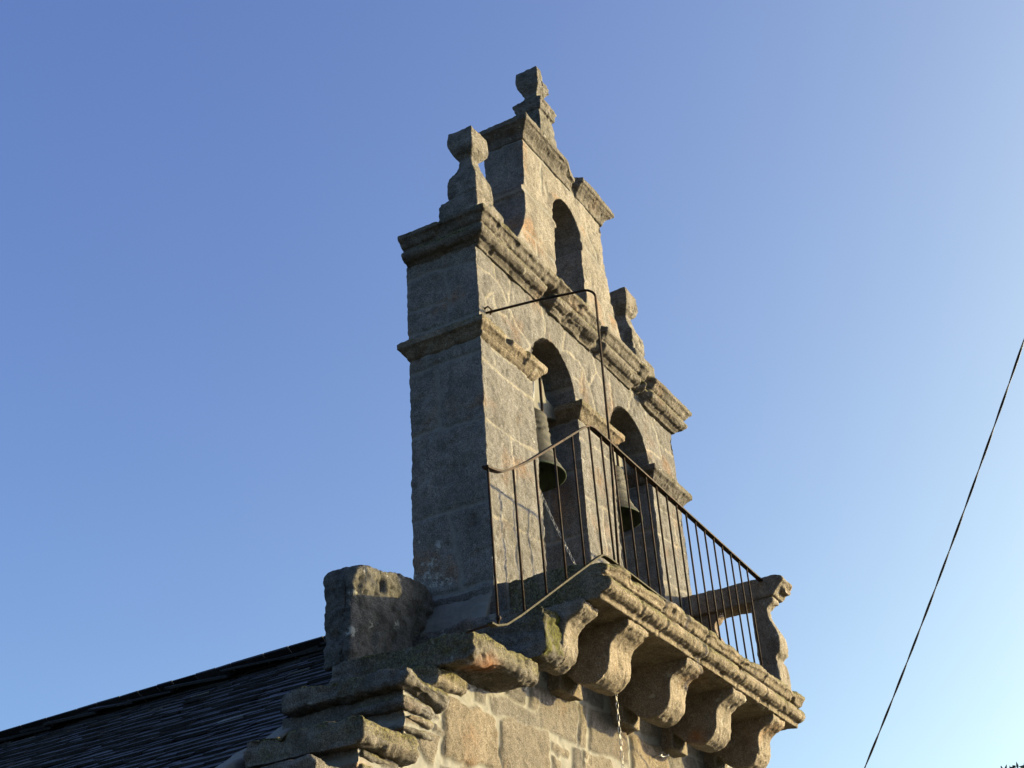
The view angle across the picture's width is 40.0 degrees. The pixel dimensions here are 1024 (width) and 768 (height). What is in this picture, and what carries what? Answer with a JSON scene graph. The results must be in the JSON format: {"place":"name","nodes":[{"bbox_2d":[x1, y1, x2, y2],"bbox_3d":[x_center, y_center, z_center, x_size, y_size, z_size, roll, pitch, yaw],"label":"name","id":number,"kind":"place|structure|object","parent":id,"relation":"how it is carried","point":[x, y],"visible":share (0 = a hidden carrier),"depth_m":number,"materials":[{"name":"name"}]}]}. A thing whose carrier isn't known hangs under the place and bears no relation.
{"place":"outdoors","nodes":[
{"label":"outdoors","id":0,"kind":"place"},
{"bbox_2d":[0,0,1023,767],"label":"sky","id":1,"kind":"structure","parent":0,"point":[815,233],"materials":[{"name":"blue"}]},
{"bbox_2d":[864,339,1023,767],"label":"overhead cable","id":2,"kind":"object","parent":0,"point":[955,533],"visible":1,"depth_m":11.16,"materials":[{"name":"black rubber"}]},
{"label":"ground","id":3,"kind":"structure","parent":0,"visible":0},
{"bbox_2d":[0,565,731,767],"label":"church","id":4,"kind":"structure","parent":3,"relation":"on","point":[392,670],"depth_m":9.39,"materials":[{"name":"stone"}]},
{"bbox_2d":[397,66,691,611],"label":"bell gable","id":5,"kind":"structure","parent":4,"relation":"on","point":[526,218],"depth_m":11.84,"materials":[{"name":"stone"}]},
{"bbox_2d":[533,377,566,491],"bbox_3d":[0.120,0.336,11.922,0.602,1.032,0.812,-44,-49,48],"label":"bell","id":6,"kind":"object","parent":5,"relation":"hanging from","point":[544,412],"visible":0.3,"depth_m":11.84,"materials":[{"name":"grey metal"}]},
{"bbox_2d":[541,492,623,766],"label":"chain","id":7,"kind":"object","parent":6,"relation":"hanging from","point":[617,694],"visible":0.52,"depth_m":10.32,"materials":[{"name":"metal"}]},
{"bbox_2d":[484,289,619,565],"bbox_3d":[0.262,0.334,10.476,0.927,2.370,0.093,-10,-31,11],"label":"bent iron bar","id":8,"kind":"object","parent":5,"relation":"attached to","point":[605,398],"visible":0.97,"depth_m":10.61,"materials":[{"name":"black metal"}]},
{"bbox_2d":[614,445,642,532],"bbox_3d":[0.859,0.889,13.094,0.630,0.848,0.840,-19,-33,24],"label":"bell","id":9,"kind":"object","parent":5,"relation":"hanging from","point":[623,498],"visible":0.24,"depth_m":13.00,"materials":[{"name":"grey metal"}]},
{"bbox_2d":[509,562,805,767],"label":"balcony","id":10,"kind":"structure","parent":4,"relation":"attached to","point":[678,675],"depth_m":10.67,"materials":[{"name":"stone"}]},
{"bbox_2d":[466,424,762,666],"bbox_3d":[1.046,1.575,10.394,0.207,2.009,5.181,-19,-33,24],"label":"iron railing","id":11,"kind":"object","parent":10,"relation":"attached to","point":[654,484],"visible":0.88,"depth_m":10.28,"materials":[{"name":"black metal"}]},
{"bbox_2d":[654,753,668,757],"bbox_3d":[1.182,2.957,11.208,0.091,0.068,0.191,-19,-33,24],"label":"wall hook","id":12,"kind":"object","parent":4,"relation":"attached to","point":[660,755],"depth_m":11.13,"materials":[{"name":"metal"}]},
{"bbox_2d":[1001,762,1023,767],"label":"tree","id":13,"kind":"object","parent":3,"relation":"on","point":[1014,766],"visible":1,"depth_m":27.09,"materials":[{"name":"green plant"}]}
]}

